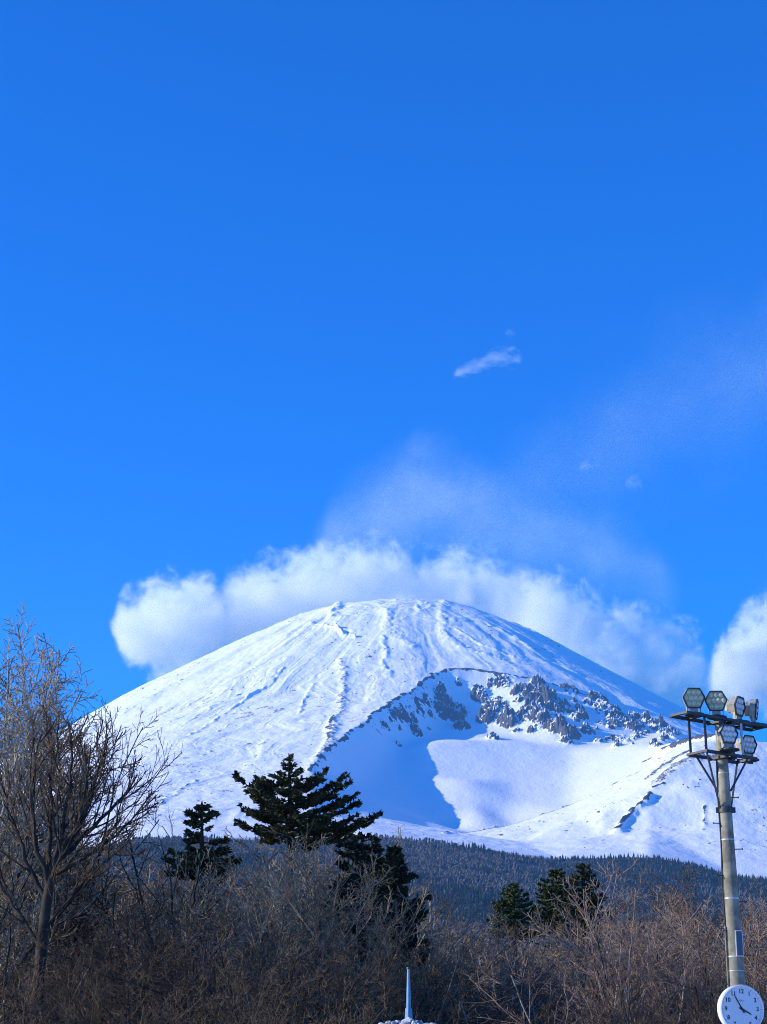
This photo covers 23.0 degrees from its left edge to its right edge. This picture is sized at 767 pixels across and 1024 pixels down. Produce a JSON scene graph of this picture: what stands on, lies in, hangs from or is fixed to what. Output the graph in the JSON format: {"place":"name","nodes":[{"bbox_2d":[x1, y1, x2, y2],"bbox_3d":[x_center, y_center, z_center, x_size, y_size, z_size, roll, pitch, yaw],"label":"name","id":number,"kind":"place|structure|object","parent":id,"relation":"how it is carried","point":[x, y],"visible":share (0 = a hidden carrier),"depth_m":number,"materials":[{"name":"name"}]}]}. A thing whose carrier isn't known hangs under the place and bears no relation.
{"place":"outdoors","nodes":[
{"label":"outdoors","id":0,"kind":"place"},
{"bbox_2d":[0,599,766,928],"bbox_3d":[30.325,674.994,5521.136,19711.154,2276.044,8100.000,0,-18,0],"label":"mountain","id":1,"kind":"structure","parent":0,"point":[442,719],"depth_m":6175.06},
{"bbox_2d":[2,833,766,999],"bbox_3d":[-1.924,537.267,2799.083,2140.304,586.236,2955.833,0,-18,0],"label":"distant forest","id":2,"kind":"object","parent":1,"relation":"on","point":[486,873],"visible":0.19,"depth_m":3656.60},
{"bbox_2d":[0,0,766,761],"label":"sky","id":3,"kind":"structure","parent":0,"point":[305,305],"materials":[{"name":"blue"}]},
{"bbox_3d":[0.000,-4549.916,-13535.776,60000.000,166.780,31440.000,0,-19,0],"label":"ground","id":4,"kind":"structure","parent":0,"visible":0},
{"bbox_2d":[0,635,79,1017],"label":"birch tree","id":5,"kind":"object","parent":4,"relation":"on","point":[25,744],"visible":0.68,"depth_m":54.90,"materials":[{"name":"brown plant"}]},
{"bbox_2d":[0,828,101,997],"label":"bare tree","id":6,"kind":"object","parent":4,"relation":"on","point":[2,919],"visible":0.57,"depth_m":52.30,"materials":[{"name":"brown plant"}]},
{"bbox_2d":[0,602,101,1023],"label":"birch tree","id":7,"kind":"object","parent":4,"relation":"on","point":[23,672],"visible":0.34,"depth_m":59.51,"materials":[{"name":"brown plant"}]},
{"bbox_2d":[0,651,112,1022],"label":"birch tree","id":8,"kind":"object","parent":4,"relation":"on","point":[73,873],"visible":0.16,"depth_m":61.02,"materials":[{"name":"brown plant"}]},
{"bbox_2d":[0,953,122,1023],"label":"bare tree","id":9,"kind":"object","parent":4,"relation":"on","point":[24,1017],"visible":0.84,"depth_m":42.78,"materials":[{"name":"brown plant"}]},
{"bbox_2d":[0,907,139,1023],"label":"bush","id":10,"kind":"object","parent":4,"relation":"on","point":[51,976],"visible":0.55,"depth_m":47.64,"materials":[{"name":"brown plant"}]},
{"bbox_2d":[0,658,143,1022],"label":"birch tree","id":11,"kind":"object","parent":4,"relation":"on","point":[74,878],"visible":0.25,"depth_m":61.90,"materials":[{"name":"brown plant"}]},
{"bbox_2d":[26,711,119,1019],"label":"birch tree","id":12,"kind":"object","parent":4,"relation":"on","point":[84,828],"visible":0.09,"depth_m":65.42,"materials":[{"name":"brown plant"}]},
{"bbox_2d":[0,697,168,1023],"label":"bare tree","id":13,"kind":"object","parent":4,"relation":"on","point":[50,872],"visible":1,"depth_m":47.79,"materials":[{"name":"brown plant"}]},
{"bbox_2d":[18,865,161,1023],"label":"bare tree","id":14,"kind":"object","parent":4,"relation":"on","point":[102,949],"visible":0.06,"depth_m":65.45,"materials":[{"name":"brown plant"}]},
{"bbox_2d":[0,884,181,1023],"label":"bare tree","id":15,"kind":"object","parent":4,"relation":"on","point":[134,913],"visible":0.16,"depth_m":58.66,"materials":[{"name":"brown plant"}]},
{"bbox_2d":[0,633,182,1023],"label":"bare tree","id":16,"kind":"object","parent":4,"relation":"on","point":[98,860],"visible":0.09,"depth_m":65.29,"materials":[{"name":"brown plant"}]},
{"bbox_2d":[9,832,187,1018],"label":"bare tree","id":17,"kind":"object","parent":4,"relation":"on","point":[160,870],"visible":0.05,"depth_m":72.17,"materials":[{"name":"brown plant"}]},
{"bbox_2d":[0,932,223,1023],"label":"bush","id":18,"kind":"object","parent":4,"relation":"on","point":[76,1005],"visible":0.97,"depth_m":42.84,"materials":[{"name":"brown plant"}]},
{"bbox_2d":[26,845,197,993],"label":"bare tree","id":19,"kind":"object","parent":4,"relation":"on","point":[128,892],"depth_m":81.31,"materials":[{"name":"brown plant"}]},
{"bbox_2d":[26,879,223,1021],"bbox_3d":[-9.762,18.186,66.082,10.502,11.231,10.676,-14,-23,35],"label":"bare tree","id":20,"kind":"object","parent":4,"relation":"on","point":[109,943],"visible":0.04,"depth_m":64.65,"materials":[{"name":"brown plant"}]},
{"bbox_2d":[29,963,223,1023],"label":"bare tree","id":21,"kind":"object","parent":4,"relation":"on","point":[157,1014],"visible":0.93,"depth_m":43.14,"materials":[{"name":"brown plant"}]},
{"bbox_2d":[48,884,214,1023],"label":"bush","id":22,"kind":"object","parent":4,"relation":"on","point":[144,927],"visible":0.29,"depth_m":54.36,"materials":[{"name":"brown plant"}]},
{"bbox_2d":[0,909,276,1023],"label":"bare tree","id":23,"kind":"object","parent":4,"relation":"on","point":[145,1002],"visible":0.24,"depth_m":54.89,"materials":[{"name":"brown plant"}]},
{"bbox_2d":[62,839,228,1011],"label":"bare tree","id":24,"kind":"object","parent":4,"relation":"on","point":[168,892],"visible":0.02,"depth_m":76.48,"materials":[{"name":"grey plant"}]},
{"bbox_2d":[18,919,291,1023],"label":"bare tree","id":25,"kind":"object","parent":4,"relation":"on","point":[136,988],"visible":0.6,"depth_m":49.02,"materials":[{"name":"brown plant"}]},
{"bbox_2d":[56,862,256,1023],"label":"bare tree","id":26,"kind":"object","parent":4,"relation":"on","point":[154,903],"visible":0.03,"depth_m":70.21,"materials":[{"name":"brown plant"}]},
{"bbox_2d":[78,815,240,1022],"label":"bare tree","id":27,"kind":"object","parent":4,"relation":"on","point":[164,892],"visible":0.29,"depth_m":61.84,"materials":[{"name":"brown plant"}]},
{"bbox_2d":[0,920,330,1023],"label":"bare tree","id":28,"kind":"object","parent":4,"relation":"on","point":[173,960],"visible":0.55,"depth_m":49.91,"materials":[{"name":"brown plant"}]},
{"bbox_2d":[58,991,284,1023],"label":"bare tree","id":29,"kind":"object","parent":4,"relation":"on","point":[230,1010],"visible":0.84,"depth_m":42.77,"materials":[{"name":"brown plant"}]},
{"bbox_2d":[7,893,359,1023],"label":"bare tree","id":30,"kind":"object","parent":4,"relation":"on","point":[146,972],"visible":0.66,"depth_m":47.70,"materials":[{"name":"brown plant"}]},
{"bbox_2d":[139,881,245,1018],"bbox_3d":[-5.783,17.159,61.271,5.118,10.063,4.616,3,-19,-9],"label":"bare tree","id":31,"kind":"object","parent":4,"relation":"on","point":[177,891],"visible":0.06,"depth_m":62.10,"materials":[{"name":"brown plant"}]},
{"bbox_2d":[62,866,331,1023],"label":"bare tree","id":32,"kind":"object","parent":4,"relation":"on","point":[215,957],"visible":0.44,"depth_m":52.67,"materials":[{"name":"brown plant"}]},
{"bbox_2d":[161,801,242,920],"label":"fir tree","id":33,"kind":"object","parent":4,"relation":"on","point":[195,822],"visible":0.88,"depth_m":65.51,"materials":[{"name":"green plant"}]},
{"bbox_2d":[161,844,265,962],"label":"bare tree","id":34,"kind":"object","parent":4,"relation":"on","point":[217,895],"visible":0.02,"depth_m":74.38,"materials":[{"name":"brown plant"}]},
{"bbox_2d":[85,865,350,1022],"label":"bare tree","id":35,"kind":"object","parent":4,"relation":"on","point":[180,922],"visible":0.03,"depth_m":67.46,"materials":[{"name":"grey plant"}]},
{"bbox_2d":[107,924,335,1023],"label":"bush","id":36,"kind":"object","parent":4,"relation":"on","point":[238,950],"visible":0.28,"depth_m":51.75,"materials":[{"name":"brown plant"}]},
{"bbox_2d":[166,973,289,1023],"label":"bare tree","id":37,"kind":"object","parent":4,"relation":"on","point":[242,1022],"visible":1,"depth_m":38.68,"materials":[{"name":"brown plant"}]},
{"bbox_2d":[101,807,366,1021],"bbox_3d":[-5.100,16.096,61.020,8.877,11.988,9.024,-12,-22,31],"label":"bare tree","id":38,"kind":"object","parent":4,"relation":"on","point":[189,887],"visible":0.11,"depth_m":59.98,"materials":[{"name":"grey plant"}]},
{"bbox_2d":[135,834,351,955],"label":"bare tree","id":39,"kind":"object","parent":4,"relation":"on","point":[274,884],"visible":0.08,"depth_m":67.16,"materials":[{"name":"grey plant"}]},
{"bbox_2d":[110,930,405,1023],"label":"bare tree","id":40,"kind":"object","parent":4,"relation":"on","point":[294,988],"visible":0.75,"depth_m":45.75,"materials":[{"name":"brown plant"}]},
{"bbox_2d":[168,838,354,926],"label":"bare tree","id":41,"kind":"object","parent":4,"relation":"on","point":[305,873],"visible":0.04,"depth_m":82.81,"materials":[{"name":"brown plant"}]},
{"bbox_2d":[137,818,407,1023],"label":"bare tree","id":42,"kind":"object","parent":4,"relation":"on","point":[319,897],"visible":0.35,"depth_m":56.82,"materials":[{"name":"brown plant"}]},
{"bbox_2d":[114,840,434,1022],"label":"bare tree","id":43,"kind":"object","parent":4,"relation":"on","point":[275,854],"visible":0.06,"depth_m":65.52,"materials":[{"name":"grey plant"}]},
{"bbox_2d":[108,826,449,970],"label":"bare tree","id":44,"kind":"object","parent":4,"relation":"on","point":[147,867],"visible":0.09,"depth_m":69.70,"materials":[{"name":"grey plant"}]},
{"bbox_2d":[138,890,432,1023],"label":"bare tree","id":45,"kind":"object","parent":4,"relation":"on","point":[176,922],"visible":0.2,"depth_m":56.74,"materials":[{"name":"brown plant"}]},
{"bbox_2d":[157,824,418,1023],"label":"bare tree","id":46,"kind":"object","parent":4,"relation":"on","point":[276,909],"visible":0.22,"depth_m":59.56,"materials":[{"name":"brown plant"}]},
{"bbox_2d":[231,753,382,918],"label":"fir tree","id":47,"kind":"object","parent":4,"relation":"on","point":[275,813],"visible":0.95,"depth_m":74.72,"materials":[{"name":"green plant"}]},
{"bbox_2d":[217,967,405,1023],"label":"bare tree","id":48,"kind":"object","parent":4,"relation":"on","point":[338,1015],"visible":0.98,"depth_m":42.88,"materials":[{"name":"brown plant"}]},
{"bbox_2d":[207,921,419,1023],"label":"bare tree","id":49,"kind":"object","parent":4,"relation":"on","point":[330,976],"visible":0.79,"depth_m":46.70,"materials":[{"name":"brown plant"}]},
{"bbox_2d":[199,837,451,1015],"bbox_3d":[-2.395,16.963,63.767,8.547,12.060,10.616,-14,-23,35],"label":"bare tree","id":50,"kind":"object","parent":4,"relation":"on","point":[291,863],"visible":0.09,"depth_m":64.37,"materials":[{"name":"brown plant"}]},
{"bbox_2d":[201,832,450,1023],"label":"bare tree","id":51,"kind":"object","parent":4,"relation":"on","point":[300,913],"visible":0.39,"depth_m":56.30,"materials":[{"name":"brown plant"}]},
{"bbox_2d":[186,847,500,1022],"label":"bare tree","id":52,"kind":"object","parent":4,"relation":"on","point":[422,923],"visible":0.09,"depth_m":67.80,"materials":[{"name":"brown plant"}]},
{"bbox_2d":[181,949,507,1023],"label":"bare tree","id":53,"kind":"object","parent":4,"relation":"on","point":[343,993],"visible":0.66,"depth_m":46.85,"materials":[{"name":"brown plant"}]},
{"bbox_2d":[264,909,445,1023],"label":"bare tree","id":54,"kind":"object","parent":4,"relation":"on","point":[429,1005],"visible":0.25,"depth_m":55.17,"materials":[{"name":"brown plant"}]},
{"bbox_2d":[248,930,472,1023],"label":"bare tree","id":55,"kind":"object","parent":4,"relation":"on","point":[416,989],"visible":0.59,"depth_m":52.65,"materials":[{"name":"brown plant"}]},
{"bbox_2d":[237,866,488,1023],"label":"bare tree","id":56,"kind":"object","parent":4,"relation":"on","point":[434,982],"visible":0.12,"depth_m":62.22,"materials":[{"name":"brown plant"}]},
{"bbox_2d":[203,839,524,1023],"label":"bare tree","id":57,"kind":"object","parent":4,"relation":"on","point":[317,935],"visible":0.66,"depth_m":53.84,"materials":[{"name":"brown plant"}]},
{"bbox_2d":[321,831,407,1014],"bbox_3d":[-0.584,15.932,60.101,2.920,11.624,2.778,0,-18,0],"label":"fir tree","id":58,"kind":"object","parent":4,"relation":"on","point":[351,845],"visible":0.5,"depth_m":61.23,"materials":[{"name":"green plant"}]},
{"bbox_2d":[260,878,491,1023],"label":"bare tree","id":59,"kind":"object","parent":4,"relation":"on","point":[380,938],"visible":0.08,"depth_m":58.59,"materials":[{"name":"brown plant"}]},
{"bbox_2d":[295,853,462,1008],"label":"bare tree","id":60,"kind":"object","parent":4,"relation":"on","point":[428,917],"visible":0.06,"depth_m":97.27,"materials":[{"name":"brown plant"}]},
{"bbox_2d":[269,881,513,1005],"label":"bare tree","id":61,"kind":"object","parent":4,"relation":"on","point":[492,920],"visible":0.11,"depth_m":75.83,"materials":[{"name":"brown plant"}]},
{"bbox_2d":[356,844,432,1023],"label":"fir tree","id":62,"kind":"object","parent":4,"relation":"on","point":[398,871],"visible":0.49,"depth_m":59.45,"materials":[{"name":"green plant"}]},
{"bbox_2d":[301,956,503,1023],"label":"bare tree","id":63,"kind":"object","parent":4,"relation":"on","point":[446,1004],"visible":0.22,"depth_m":56.53,"materials":[{"name":"brown plant"}]},
{"bbox_2d":[378,1017,435,1023],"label":"stone plinth","id":64,"kind":"structure","parent":4,"relation":"on","point":[408,1020],"depth_m":28.86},
{"bbox_2d":[405,967,411,1017],"bbox_3d":[0.387,7.421,29.152,0.088,0.770,0.088,14,-23,-36],"label":"blue post","id":65,"kind":"object","parent":64,"relation":"on","point":[408,1010],"visible":1,"depth_m":29.11,"materials":[{"name":"metal"}]},
{"bbox_2d":[364,966,535,1023],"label":"bare tree","id":66,"kind":"object","parent":4,"relation":"on","point":[466,1005],"visible":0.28,"depth_m":58.67,"materials":[{"name":"brown plant"}]},
{"bbox_2d":[417,892,486,1023],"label":"bare tree","id":67,"kind":"object","parent":4,"relation":"on","point":[469,998],"visible":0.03,"depth_m":79.71,"materials":[{"name":"brown plant"}]},
{"bbox_2d":[415,925,563,1023],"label":"bare tree","id":68,"kind":"object","parent":4,"relation":"on","point":[468,968],"visible":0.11,"depth_m":71.93,"materials":[{"name":"brown plant"}]},
{"bbox_2d":[413,924,591,1023],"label":"bare tree","id":69,"kind":"object","parent":4,"relation":"on","point":[432,948],"visible":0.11,"depth_m":71.23,"materials":[{"name":"brown plant"}]},
{"bbox_2d":[403,966,602,1023],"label":"bare tree","id":70,"kind":"object","parent":4,"relation":"on","point":[478,1005],"visible":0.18,"depth_m":64.24,"materials":[{"name":"brown plant"}]},
{"bbox_2d":[487,881,544,1009],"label":"fir tree","id":71,"kind":"object","parent":4,"relation":"on","point":[510,904],"visible":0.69,"depth_m":90.29,"materials":[{"name":"green plant"}]},
{"bbox_2d":[471,949,570,1023],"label":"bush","id":72,"kind":"object","parent":4,"relation":"on","point":[523,993],"visible":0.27,"depth_m":65.70,"materials":[{"name":"brown plant"}]},
{"bbox_2d":[462,987,602,1023],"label":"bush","id":73,"kind":"object","parent":4,"relation":"on","point":[507,1012],"visible":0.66,"depth_m":52.93,"materials":[{"name":"brown plant"}]},
{"bbox_2d":[399,910,674,1023],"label":"bare tree","id":74,"kind":"object","parent":4,"relation":"on","point":[547,996],"visible":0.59,"depth_m":56.43,"materials":[{"name":"brown plant"}]},
{"bbox_2d":[468,907,611,1022],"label":"bare tree","id":75,"kind":"object","parent":4,"relation":"on","point":[545,957],"visible":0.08,"depth_m":81.26,"materials":[{"name":"brown plant"}]},
{"bbox_2d":[523,867,588,1000],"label":"fir tree","id":76,"kind":"object","parent":4,"relation":"on","point":[556,889],"visible":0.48,"depth_m":95.34,"materials":[{"name":"green plant"}]},
{"bbox_2d":[473,901,638,1023],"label":"bare tree","id":77,"kind":"object","parent":4,"relation":"on","point":[540,962],"visible":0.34,"depth_m":67.64,"materials":[{"name":"brown plant"}]},
{"bbox_2d":[473,915,665,1023],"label":"bare tree","id":78,"kind":"object","parent":4,"relation":"on","point":[567,984],"visible":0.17,"depth_m":64.23,"materials":[{"name":"brown plant"}]},
{"bbox_2d":[475,869,690,1020],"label":"bare tree","id":79,"kind":"object","parent":4,"relation":"on","point":[526,942],"visible":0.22,"depth_m":83.43,"materials":[{"name":"brown plant"}]},
{"bbox_2d":[551,862,615,973],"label":"fir tree","id":80,"kind":"object","parent":4,"relation":"on","point":[584,874],"visible":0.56,"depth_m":93.47,"materials":[{"name":"green plant"}]},
{"bbox_2d":[458,863,715,1023],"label":"bare tree","id":81,"kind":"object","parent":4,"relation":"on","point":[622,959],"visible":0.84,"depth_m":49.74,"materials":[{"name":"brown plant"}]},
{"bbox_2d":[517,977,683,1023],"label":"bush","id":82,"kind":"object","parent":4,"relation":"on","point":[645,1015],"visible":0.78,"depth_m":48.36,"materials":[{"name":"brown plant"}]},
{"bbox_2d":[507,896,695,1009],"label":"bare tree","id":83,"kind":"object","parent":4,"relation":"on","point":[570,928],"visible":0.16,"depth_m":91.06,"materials":[{"name":"brown plant"}]},
{"bbox_2d":[530,999,675,1023],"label":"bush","id":84,"kind":"object","parent":4,"relation":"on","point":[562,1009],"visible":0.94,"depth_m":46.33,"materials":[{"name":"brown plant"}]},
{"bbox_2d":[501,922,714,1022],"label":"bare tree","id":85,"kind":"object","parent":4,"relation":"on","point":[581,966],"visible":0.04,"depth_m":73.34,"materials":[{"name":"brown plant"}]},
{"bbox_2d":[518,897,707,1010],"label":"bare tree","id":86,"kind":"object","parent":4,"relation":"on","point":[584,942],"visible":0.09,"depth_m":81.48,"materials":[{"name":"brown plant"}]},
{"bbox_2d":[546,923,724,1023],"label":"bare tree","id":87,"kind":"object","parent":4,"relation":"on","point":[579,960],"visible":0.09,"depth_m":58.04,"materials":[{"name":"brown plant"}]},
{"bbox_2d":[510,855,766,1023],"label":"bare tree","id":88,"kind":"object","parent":4,"relation":"on","point":[644,931],"visible":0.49,"depth_m":52.85,"materials":[{"name":"brown plant"}]},
{"bbox_2d":[557,902,720,1021],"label":"bare tree","id":89,"kind":"object","parent":4,"relation":"on","point":[629,946],"visible":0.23,"depth_m":67.71,"materials":[{"name":"brown plant"}]},
{"bbox_2d":[560,932,726,1023],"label":"bare tree","id":90,"kind":"object","parent":4,"relation":"on","point":[637,972],"visible":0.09,"depth_m":58.24,"materials":[{"name":"brown plant"}]},
{"bbox_2d":[545,873,766,1014],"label":"bare tree","id":91,"kind":"object","parent":4,"relation":"on","point":[626,925],"visible":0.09,"depth_m":79.58,"materials":[{"name":"brown plant"}]},
{"bbox_2d":[572,984,766,1023],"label":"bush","id":92,"kind":"object","parent":4,"relation":"on","point":[708,1018],"visible":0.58,"depth_m":37.10,"materials":[{"name":"brown plant"}]},
{"bbox_2d":[584,923,766,1023],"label":"bare tree","id":93,"kind":"object","parent":4,"relation":"on","point":[705,1002],"visible":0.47,"depth_m":47.49,"materials":[{"name":"brown plant"}]},
{"bbox_2d":[592,876,766,1017],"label":"bare tree","id":94,"kind":"object","parent":4,"relation":"on","point":[674,909],"visible":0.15,"depth_m":69.58,"materials":[{"name":"brown plant"}]},
{"bbox_2d":[603,900,766,1022],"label":"bare tree","id":95,"kind":"object","parent":4,"relation":"on","point":[687,958],"visible":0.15,"depth_m":64.27,"materials":[{"name":"brown plant"}]},
{"bbox_2d":[604,885,766,1023],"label":"bare tree","id":96,"kind":"object","parent":4,"relation":"on","point":[758,943],"visible":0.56,"depth_m":49.23,"materials":[{"name":"brown plant"}]},
{"bbox_2d":[610,970,765,1023],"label":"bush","id":97,"kind":"object","parent":4,"relation":"on","point":[654,1016],"visible":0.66,"depth_m":46.60,"materials":[{"name":"brown plant"}]},
{"bbox_2d":[631,867,766,1019],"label":"bare tree","id":98,"kind":"object","parent":4,"relation":"on","point":[699,908],"visible":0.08,"depth_m":92.60,"materials":[{"name":"brown plant"}]},
{"bbox_2d":[655,973,766,1023],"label":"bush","id":99,"kind":"object","parent":4,"relation":"on","point":[677,1001],"visible":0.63,"depth_m":47.63,"materials":[{"name":"brown plant"}]},
{"bbox_2d":[658,896,766,1010],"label":"bare tree","id":100,"kind":"object","parent":4,"relation":"on","point":[750,920],"visible":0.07,"depth_m":73.64,"materials":[{"name":"brown plant"}]},
{"bbox_2d":[662,866,766,997],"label":"bare tree","id":101,"kind":"object","parent":4,"relation":"on","point":[696,905],"visible":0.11,"depth_m":91.80,"materials":[{"name":"brown plant"}]},
{"bbox_2d":[668,946,766,1023],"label":"bare tree","id":102,"kind":"object","parent":4,"relation":"on","point":[726,978],"visible":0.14,"depth_m":52.40,"materials":[{"name":"brown plant"}]},
{"bbox_2d":[669,688,766,987],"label":"floodlight mast","id":103,"kind":"object","parent":4,"relation":"on","point":[717,703],"visible":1,"depth_m":33.09,"materials":[{"name":"metal"}]},
{"bbox_2d":[717,985,763,1023],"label":"clock","id":104,"kind":"object","parent":103,"relation":"attached to","point":[739,1004],"visible":1,"depth_m":31.65,"materials":[{"name":"white plastic"}]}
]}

